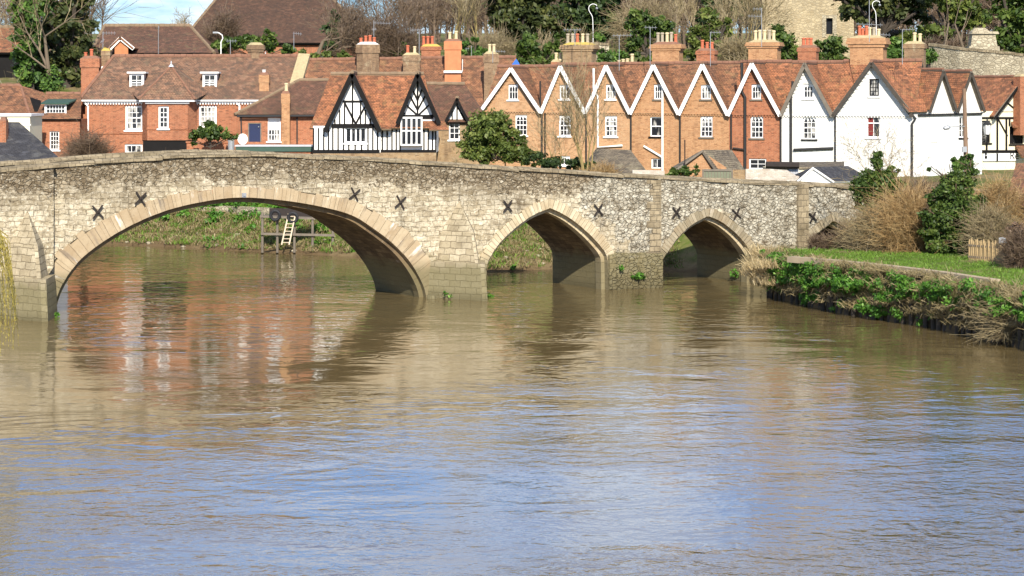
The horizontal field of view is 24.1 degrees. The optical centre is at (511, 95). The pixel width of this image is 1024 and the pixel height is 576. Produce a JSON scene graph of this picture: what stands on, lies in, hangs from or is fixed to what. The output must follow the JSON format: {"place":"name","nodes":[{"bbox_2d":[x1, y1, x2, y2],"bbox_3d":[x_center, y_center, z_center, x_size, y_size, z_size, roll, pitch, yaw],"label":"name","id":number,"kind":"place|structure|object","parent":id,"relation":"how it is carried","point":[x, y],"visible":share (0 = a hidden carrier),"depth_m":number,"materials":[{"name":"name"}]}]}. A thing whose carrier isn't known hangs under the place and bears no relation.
{"place":"outdoors","nodes":[
{"label":"outdoors","id":0,"kind":"place"},
{"bbox_2d":[0,230,18,352],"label":"weeping willow","id":1,"kind":"object","parent":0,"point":[7,258],"visible":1,"depth_m":73.38,"materials":[{"name":"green plant"}]},
{"bbox_2d":[0,0,987,33],"label":"sky","id":2,"kind":"structure","parent":0,"point":[163,14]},
{"bbox_2d":[0,244,1023,575],"bbox_3d":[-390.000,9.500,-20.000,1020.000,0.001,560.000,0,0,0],"label":"river water","id":3,"kind":"structure","parent":0,"point":[190,412],"depth_m":67.96,"materials":[{"name":"liquid"}]},
{"bbox_2d":[0,33,1023,348],"bbox_3d":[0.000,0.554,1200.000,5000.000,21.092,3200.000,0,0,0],"label":"ground","id":4,"kind":"structure","parent":0,"point":[686,251],"depth_m":140.33,"materials":[{"name":"plant"}]},
{"bbox_2d":[0,25,20,77],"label":"hill cottage","id":5,"kind":"structure","parent":4,"relation":"on","point":[6,64],"depth_m":206.10,"materials":[{"name":"red tile"}]},
{"bbox_2d":[0,113,43,141],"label":"cream building","id":6,"kind":"structure","parent":4,"relation":"on","point":[31,123],"depth_m":154.52,"materials":[{"name":"white paint"}]},
{"bbox_2d":[0,83,44,112],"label":"tiled cottage","id":7,"kind":"structure","parent":4,"relation":"on","point":[17,98],"depth_m":165.71,"materials":[{"name":"tile"}]},
{"bbox_2d":[0,117,57,160],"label":"slate shed","id":8,"kind":"structure","parent":4,"relation":"on","point":[19,141],"depth_m":123.41,"materials":[{"name":"grey stone"}]},
{"bbox_2d":[6,0,57,89],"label":"evergreen tree","id":9,"kind":"object","parent":4,"relation":"on","point":[29,77],"visible":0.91,"depth_m":189.21,"materials":[{"name":"green plant"}]},
{"bbox_2d":[7,0,112,90],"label":"evergreen tree","id":10,"kind":"object","parent":4,"relation":"on","point":[69,43],"visible":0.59,"depth_m":196.24,"materials":[{"name":"green plant"}]},
{"bbox_2d":[37,91,87,156],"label":"dormer cottage","id":11,"kind":"structure","parent":4,"relation":"on","point":[59,110],"depth_m":160.14,"materials":[{"name":"red brick"}]},
{"bbox_2d":[0,0,162,93],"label":"ivy trunk tree","id":12,"kind":"object","parent":4,"relation":"on","point":[50,82],"visible":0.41,"depth_m":186.24,"materials":[{"name":"brown plant"}]},
{"bbox_2d":[47,114,125,156],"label":"bare shrub","id":13,"kind":"object","parent":4,"relation":"on","point":[95,145],"visible":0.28,"depth_m":149.32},
{"bbox_2d":[93,23,218,53],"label":"long barn","id":14,"kind":"structure","parent":4,"relation":"on","point":[175,38],"depth_m":206.08,"materials":[{"name":"brown tile"}]},
{"bbox_2d":[80,42,309,152],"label":"red brick house","id":15,"kind":"structure","parent":4,"relation":"on","point":[143,102],"depth_m":163.14,"materials":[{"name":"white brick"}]},
{"bbox_2d":[124,106,142,131],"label":"window","id":16,"kind":"structure","parent":15,"relation":"in","point":[133,114],"depth_m":163.15,"materials":[{"name":"white paint"}]},
{"bbox_2d":[199,106,216,127],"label":"window","id":17,"kind":"structure","parent":15,"relation":"in","point":[205,112],"depth_m":163.15,"materials":[{"name":"white paint"}]},
{"bbox_2d":[186,141,227,191],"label":"planter wall","id":18,"kind":"structure","parent":4,"relation":"on","point":[222,146],"depth_m":155.00,"materials":[{"name":"orange brick"}]},
{"bbox_2d":[188,119,238,149],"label":"garden shrub","id":19,"kind":"object","parent":4,"relation":"on","point":[211,131],"visible":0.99,"depth_m":152.78,"materials":[{"name":"green plant"}]},
{"bbox_2d":[189,0,264,53],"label":"twiggy tree","id":20,"kind":"object","parent":4,"relation":"on","point":[226,28],"visible":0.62,"depth_m":211.58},
{"bbox_2d":[141,200,328,233],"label":"bank plants","id":21,"kind":"object","parent":4,"relation":"on","point":[220,214],"visible":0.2,"depth_m":152.23,"materials":[{"name":"green plant"}]},
{"bbox_2d":[191,206,306,219],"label":"riverside wall","id":22,"kind":"structure","parent":4,"relation":"on","point":[265,210],"depth_m":152.60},
{"bbox_2d":[210,28,297,53],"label":"laurel bush","id":23,"kind":"object","parent":4,"relation":"on","point":[269,41],"visible":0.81,"depth_m":199.66,"materials":[{"name":"green plant"}]},
{"bbox_2d":[192,0,355,55],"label":"great barn","id":24,"kind":"structure","parent":4,"relation":"on","point":[283,20],"depth_m":235.25,"materials":[{"name":"tile"}]},
{"bbox_2d":[234,78,328,189],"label":"brick annexe","id":25,"kind":"structure","parent":4,"relation":"on","point":[279,120],"depth_m":158.00,"materials":[{"name":"red brick"}]},
{"bbox_2d":[266,118,281,142],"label":"window","id":26,"kind":"structure","parent":25,"relation":"in","point":[274,124],"depth_m":158.13,"materials":[{"name":"white paint"}]},
{"bbox_2d":[260,208,334,252],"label":"timber jetty","id":27,"kind":"object","parent":4,"relation":"on","point":[285,212],"visible":0.68,"depth_m":144.44,"materials":[{"name":"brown wood"}]},
{"bbox_2d":[319,9,340,57],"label":"evergreen bush","id":28,"kind":"object","parent":4,"relation":"on","point":[327,29],"visible":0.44,"depth_m":201.47,"materials":[{"name":"green plant"}]},
{"bbox_2d":[305,0,362,49],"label":"bare tree","id":29,"kind":"object","parent":4,"relation":"on","point":[344,7],"visible":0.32,"depth_m":205.63,"materials":[{"name":"brown plant"}]},
{"bbox_2d":[306,0,387,57],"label":"bare tree","id":30,"kind":"object","parent":4,"relation":"on","point":[352,36],"visible":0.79,"depth_m":195.40,"materials":[{"name":"brown plant"}]},
{"bbox_2d":[289,0,447,58],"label":"brown thicket","id":31,"kind":"object","parent":4,"relation":"on","point":[391,37],"visible":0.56,"depth_m":197.97,"materials":[{"name":"plant"}]},
{"bbox_2d":[345,0,408,31],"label":"bare tree","id":32,"kind":"object","parent":4,"relation":"on","point":[374,5],"visible":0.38,"depth_m":202.65,"materials":[{"name":"brown plant"}]},
{"bbox_2d":[310,70,448,160],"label":"half timbered house","id":33,"kind":"structure","parent":4,"relation":"on","point":[383,114],"depth_m":152.15,"materials":[{"name":"red tile"}]},
{"bbox_2d":[343,128,367,144],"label":"window","id":34,"kind":"structure","parent":33,"relation":"in","point":[353,136],"depth_m":152.11,"materials":[{"name":"white paint"}]},
{"bbox_2d":[401,117,422,145],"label":"bay window","id":35,"kind":"structure","parent":33,"relation":"in","point":[409,137],"depth_m":152.15,"materials":[{"name":"white paint"}]},
{"bbox_2d":[112,202,682,268],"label":"bank grass","id":36,"kind":"structure","parent":4,"relation":"on","point":[174,222],"depth_m":149.08,"materials":[{"name":"plant"}]},
{"bbox_2d":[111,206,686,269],"bbox_3d":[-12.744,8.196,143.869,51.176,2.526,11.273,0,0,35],"label":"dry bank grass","id":37,"kind":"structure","parent":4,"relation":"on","point":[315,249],"depth_m":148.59,"materials":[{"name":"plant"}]},
{"bbox_2d":[369,0,450,30],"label":"bare tree","id":38,"kind":"object","parent":4,"relation":"on","point":[408,10],"visible":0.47,"depth_m":211.87,"materials":[{"name":"brown plant"}]},
{"bbox_2d":[305,31,519,106],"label":"long roofed house","id":39,"kind":"structure","parent":4,"relation":"on","point":[476,74],"depth_m":175.96,"materials":[{"name":"tile"}]},
{"bbox_2d":[394,0,454,52],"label":"bare tree","id":40,"kind":"object","parent":4,"relation":"on","point":[424,14],"visible":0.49,"depth_m":218.13,"materials":[{"name":"brown plant"}]},
{"bbox_2d":[427,82,481,163],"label":"cottage","id":41,"kind":"structure","parent":4,"relation":"on","point":[455,103],"depth_m":157.14,"materials":[{"name":"beige brick"}]},
{"bbox_2d":[446,0,495,38],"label":"bare tree","id":42,"kind":"object","parent":4,"relation":"on","point":[463,7],"visible":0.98,"depth_m":198.20,"materials":[{"name":"brown plant"}]},
{"bbox_2d":[460,36,487,55],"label":"laurel bush","id":43,"kind":"object","parent":4,"relation":"on","point":[477,50],"visible":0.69,"depth_m":195.84,"materials":[{"name":"green plant"}]},
{"bbox_2d":[458,18,540,64],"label":"brown thicket","id":44,"kind":"object","parent":4,"relation":"on","point":[502,42],"visible":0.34,"depth_m":198.15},
{"bbox_2d":[453,107,547,166],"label":"round bush","id":45,"kind":"object","parent":4,"relation":"on","point":[483,134],"visible":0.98,"depth_m":146.57,"materials":[{"name":"green plant"}]},
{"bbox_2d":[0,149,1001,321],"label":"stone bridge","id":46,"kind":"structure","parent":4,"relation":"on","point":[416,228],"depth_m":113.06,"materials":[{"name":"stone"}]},
{"bbox_2d":[0,0,1023,50],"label":"wood","id":47,"kind":"object","parent":4,"relation":"on","point":[451,22],"visible":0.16,"depth_m":263.52,"materials":[{"name":"plant"}]},
{"bbox_2d":[481,64,556,167],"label":"terraced cottage","id":48,"kind":"structure","parent":4,"relation":"on","point":[517,91],"depth_m":165.77,"materials":[{"name":"orange brick"}]},
{"bbox_2d":[483,0,569,63],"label":"yew tree","id":49,"kind":"object","parent":4,"relation":"on","point":[532,15],"visible":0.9,"depth_m":213.01,"materials":[{"name":"green plant"}]},
{"bbox_2d":[512,31,562,64],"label":"laurel bush","id":50,"kind":"object","parent":4,"relation":"on","point":[528,43],"visible":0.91,"depth_m":192.59,"materials":[{"name":"green plant"}]},
{"bbox_2d":[521,104,583,168],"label":"sapling","id":51,"kind":"object","parent":4,"relation":"on","point":[555,139],"visible":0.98,"depth_m":143.66,"materials":[{"name":"brown plant"}]},
{"bbox_2d":[522,151,596,169],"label":"laurel bush","id":52,"kind":"object","parent":4,"relation":"on","point":[553,162],"visible":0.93,"depth_m":143.68,"materials":[{"name":"green plant"}]},
{"bbox_2d":[540,34,600,169],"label":"terraced cottage","id":53,"kind":"structure","parent":4,"relation":"on","point":[573,51],"depth_m":164.75,"materials":[{"name":"orange brick"}]},
{"bbox_2d":[527,29,619,170],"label":"sapling","id":54,"kind":"object","parent":4,"relation":"on","point":[576,109],"visible":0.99,"depth_m":141.98,"materials":[{"name":"brown plant"}]},
{"bbox_2d":[550,0,634,43],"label":"yew tree","id":55,"kind":"object","parent":4,"relation":"on","point":[578,11],"visible":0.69,"depth_m":218.89,"materials":[{"name":"green plant"}]},
{"bbox_2d":[593,31,627,61],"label":"laurel bush","id":56,"kind":"object","parent":4,"relation":"on","point":[607,56],"visible":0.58,"depth_m":191.85,"materials":[{"name":"green plant"}]},
{"bbox_2d":[585,148,644,172],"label":"outbuilding","id":57,"kind":"structure","parent":4,"relation":"on","point":[628,160],"depth_m":146.31,"materials":[{"name":"tile"}]},
{"bbox_2d":[586,54,644,158],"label":"terraced cottage","id":58,"kind":"structure","parent":4,"relation":"on","point":[617,132],"depth_m":163.44,"materials":[{"name":"orange brick"}]},
{"bbox_2d":[603,116,617,137],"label":"window","id":59,"kind":"structure","parent":58,"relation":"in","point":[611,121],"depth_m":163.39,"materials":[{"name":"white paint"}]},
{"bbox_2d":[593,0,699,58],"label":"twiggy tree","id":60,"kind":"object","parent":4,"relation":"on","point":[620,26],"visible":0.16,"depth_m":213.31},
{"bbox_2d":[622,8,676,61],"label":"ivy tree","id":61,"kind":"object","parent":4,"relation":"on","point":[642,35],"visible":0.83,"depth_m":199.53,"materials":[{"name":"green plant"}]},
{"bbox_2d":[628,32,692,173],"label":"terraced cottage","id":62,"kind":"structure","parent":4,"relation":"on","point":[656,121],"depth_m":162.37,"materials":[{"name":"orange brick"}]},
{"bbox_2d":[683,7,733,60],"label":"ivy tree","id":63,"kind":"object","parent":4,"relation":"on","point":[711,21],"visible":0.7,"depth_m":202.62,"materials":[{"name":"green plant"}]},
{"bbox_2d":[673,140,744,177],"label":"brick shed","id":64,"kind":"structure","parent":4,"relation":"on","point":[717,163],"depth_m":139.00,"materials":[{"name":"tile"}]},
{"bbox_2d":[702,169,732,177],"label":"door","id":65,"kind":"structure","parent":64,"relation":"in","point":[708,173],"depth_m":138.20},
{"bbox_2d":[678,40,740,161],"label":"terraced cottage","id":66,"kind":"structure","parent":4,"relation":"on","point":[706,102],"depth_m":161.20,"materials":[{"name":"orange brick"}]},
{"bbox_2d":[698,116,713,138],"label":"window","id":67,"kind":"structure","parent":66,"relation":"in","point":[706,121],"depth_m":161.06,"materials":[{"name":"white paint"}]},
{"bbox_2d":[707,0,743,45],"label":"bare tree","id":68,"kind":"object","parent":4,"relation":"on","point":[727,8],"visible":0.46,"depth_m":211.99,"materials":[{"name":"brown plant"}]},
{"bbox_2d":[705,30,753,60],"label":"brown thicket","id":69,"kind":"object","parent":4,"relation":"on","point":[735,50],"visible":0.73,"depth_m":197.31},
{"bbox_2d":[717,0,795,39],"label":"bare tree","id":70,"kind":"object","parent":4,"relation":"on","point":[756,9],"visible":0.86,"depth_m":204.17,"materials":[{"name":"brown plant"}]},
{"bbox_2d":[727,30,791,169],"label":"terraced cottage","id":71,"kind":"structure","parent":4,"relation":"on","point":[756,106],"depth_m":160.00,"materials":[{"name":"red brick"}]},
{"bbox_2d":[749,116,764,139],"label":"window","id":72,"kind":"structure","parent":71,"relation":"in","point":[756,122],"depth_m":159.92,"materials":[{"name":"white paint"}]},
{"bbox_2d":[736,240,787,286],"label":"dry grass clump","id":73,"kind":"object","parent":4,"relation":"on","point":[755,271],"visible":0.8,"depth_m":112.42,"materials":[{"name":"plant"}]},
{"bbox_2d":[727,0,796,40],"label":"bare tree","id":74,"kind":"object","parent":4,"relation":"on","point":[766,4],"visible":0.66,"depth_m":207.48,"materials":[{"name":"brown plant"}]},
{"bbox_2d":[746,169,798,180],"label":"whitewashed wall","id":75,"kind":"structure","parent":4,"relation":"on","point":[771,174],"depth_m":137.73,"materials":[{"name":"paint"}]},
{"bbox_2d":[767,24,798,59],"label":"laurel bush","id":76,"kind":"object","parent":4,"relation":"on","point":[788,49],"visible":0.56,"depth_m":193.60,"materials":[{"name":"green plant"}]},
{"bbox_2d":[752,0,853,58],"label":"church tower","id":77,"kind":"structure","parent":4,"relation":"on","point":[820,20],"depth_m":236.00,"materials":[{"name":"beige stone"}]},
{"bbox_2d":[822,15,836,36],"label":"window","id":78,"kind":"structure","parent":77,"relation":"in","point":[826,19],"depth_m":235.94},
{"bbox_2d":[763,161,843,174],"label":"lean to store","id":79,"kind":"structure","parent":4,"relation":"on","point":[794,168],"depth_m":141.01,"materials":[{"name":"stone"}]},
{"bbox_2d":[779,38,843,161],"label":"terraced cottage","id":80,"kind":"structure","parent":4,"relation":"on","point":[808,122],"depth_m":158.78,"materials":[{"name":"paint"}]},
{"bbox_2d":[801,116,816,140],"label":"window","id":81,"kind":"structure","parent":80,"relation":"in","point":[809,123],"depth_m":158.71,"materials":[{"name":"white paint"}]},
{"bbox_2d":[800,229,838,249],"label":"dry shrub","id":82,"kind":"object","parent":4,"relation":"on","point":[817,241],"visible":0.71,"depth_m":115.69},
{"bbox_2d":[795,166,858,182],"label":"gabled shed","id":83,"kind":"structure","parent":4,"relation":"on","point":[812,174],"depth_m":137.60,"materials":[{"name":"white paint"}]},
{"bbox_2d":[814,33,849,59],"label":"laurel bush","id":84,"kind":"object","parent":4,"relation":"on","point":[832,48],"visible":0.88,"depth_m":191.57,"materials":[{"name":"green plant"}]},
{"bbox_2d":[822,184,908,252],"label":"dry shrub","id":85,"kind":"object","parent":4,"relation":"on","point":[861,223],"visible":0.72,"depth_m":113.37,"materials":[{"name":"plant"}]},
{"bbox_2d":[848,150,905,217],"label":"ivy tree","id":86,"kind":"object","parent":4,"relation":"on","point":[863,178],"visible":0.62,"depth_m":115.67,"materials":[{"name":"green plant"}]},
{"bbox_2d":[821,111,935,199],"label":"bare tree","id":87,"kind":"object","parent":4,"relation":"on","point":[888,160],"visible":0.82,"depth_m":117.86,"materials":[{"name":"brown plant"}]},
{"bbox_2d":[832,26,926,176],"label":"terraced cottage","id":88,"kind":"structure","parent":4,"relation":"on","point":[868,88],"depth_m":157.46,"materials":[{"name":"paint"}]},
{"bbox_2d":[866,116,881,138],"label":"window","id":89,"kind":"structure","parent":88,"relation":"in","point":[873,123],"depth_m":157.25,"materials":[{"name":"white paint"}]},
{"bbox_2d":[831,0,934,44],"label":"yew tree","id":90,"kind":"object","parent":4,"relation":"on","point":[888,14],"visible":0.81,"depth_m":219.47,"materials":[{"name":"green plant"}]},
{"bbox_2d":[787,256,999,283],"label":"bank kerb","id":91,"kind":"structure","parent":4,"relation":"on","point":[794,259],"depth_m":102.03,"materials":[{"name":"concrete"}]},
{"bbox_2d":[829,159,959,254],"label":"dry shrub","id":92,"kind":"object","parent":4,"relation":"on","point":[906,207],"visible":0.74,"depth_m":112.35,"materials":[{"name":"plant"}]},
{"bbox_2d":[766,283,1023,348],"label":"bank piles","id":93,"kind":"object","parent":4,"relation":"on","point":[937,324],"visible":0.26,"depth_m":99.66,"materials":[{"name":"brown wood"}]},
{"bbox_2d":[740,244,1023,333],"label":"hanging grass","id":94,"kind":"structure","parent":93,"relation":"on","point":[938,308],"depth_m":98.89,"materials":[{"name":"plant"}]},
{"bbox_2d":[758,248,1023,325],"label":"bank plants","id":95,"kind":"object","parent":93,"relation":"on","point":[839,280],"visible":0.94,"depth_m":101.36,"materials":[{"name":"green plant"}]},
{"bbox_2d":[887,36,903,58],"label":"laurel bush","id":96,"kind":"object","parent":4,"relation":"on","point":[894,51],"visible":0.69,"depth_m":189.65,"materials":[{"name":"green plant"}]},
{"bbox_2d":[783,246,1023,288],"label":"lawn grass","id":97,"kind":"structure","parent":4,"relation":"on","point":[903,260],"depth_m":106.30,"materials":[{"name":"plant"}]},
{"bbox_2d":[883,68,985,176],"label":"corner wing","id":98,"kind":"structure","parent":4,"relation":"on","point":[935,102],"depth_m":157.88,"materials":[{"name":"paint"}]},
{"bbox_2d":[896,161,983,204],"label":"dry shrub","id":99,"kind":"object","parent":4,"relation":"on","point":[922,185],"visible":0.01,"depth_m":116.96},
{"bbox_2d":[894,0,992,43],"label":"yew tree","id":100,"kind":"object","parent":4,"relation":"on","point":[974,20],"visible":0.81,"depth_m":213.29,"materials":[{"name":"green plant"}]},
{"bbox_2d":[916,159,989,254],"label":"evergreen bush","id":101,"kind":"object","parent":4,"relation":"on","point":[947,199],"visible":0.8,"depth_m":110.51,"materials":[{"name":"green plant"}]},
{"bbox_2d":[943,89,967,171],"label":"utility pole","id":102,"kind":"object","parent":4,"relation":"on","point":[965,142],"visible":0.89,"depth_m":130.90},
{"bbox_2d":[928,43,1023,74],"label":"churchyard wall","id":103,"kind":"structure","parent":4,"relation":"on","point":[977,61],"depth_m":182.72,"materials":[{"name":"stone"}]},
{"bbox_2d":[941,189,1021,255],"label":"dry shrub","id":104,"kind":"object","parent":4,"relation":"on","point":[996,221],"visible":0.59,"depth_m":108.75,"materials":[{"name":"plant"}]},
{"bbox_2d":[939,162,1023,251],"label":"reed shrub","id":105,"kind":"object","parent":4,"relation":"on","point":[992,192],"visible":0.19,"depth_m":111.45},
{"bbox_2d":[965,28,999,52],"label":"gate pier","id":106,"kind":"structure","parent":4,"relation":"on","point":[982,38],"depth_m":189.34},
{"bbox_2d":[949,271,1023,346],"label":"bramble","id":107,"kind":"object","parent":4,"relation":"on","point":[1001,334],"visible":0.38,"depth_m":91.51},
{"bbox_2d":[968,237,1007,263],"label":"picket fence","id":108,"kind":"object","parent":4,"relation":"on","point":[987,254],"visible":0.62,"depth_m":106.03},
{"bbox_2d":[953,74,1023,169],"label":"timbered inn","id":109,"kind":"structure","parent":4,"relation":"on","point":[1002,96],"depth_m":170.12,"materials":[{"name":"paint"}]},
{"bbox_2d":[974,219,1023,268],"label":"dead hydrangea","id":110,"kind":"object","parent":4,"relation":"on","point":[1013,250],"visible":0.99,"depth_m":101.70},
{"bbox_2d":[981,0,1023,53],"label":"holm oak","id":111,"kind":"object","parent":4,"relation":"on","point":[1010,15],"visible":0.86,"depth_m":204.47,"materials":[{"name":"green plant"}]},
{"bbox_2d":[1010,163,1023,210],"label":"riverside building","id":112,"kind":"structure","parent":4,"relation":"on","point":[1018,173],"depth_m":114.71,"materials":[{"name":"brick"}]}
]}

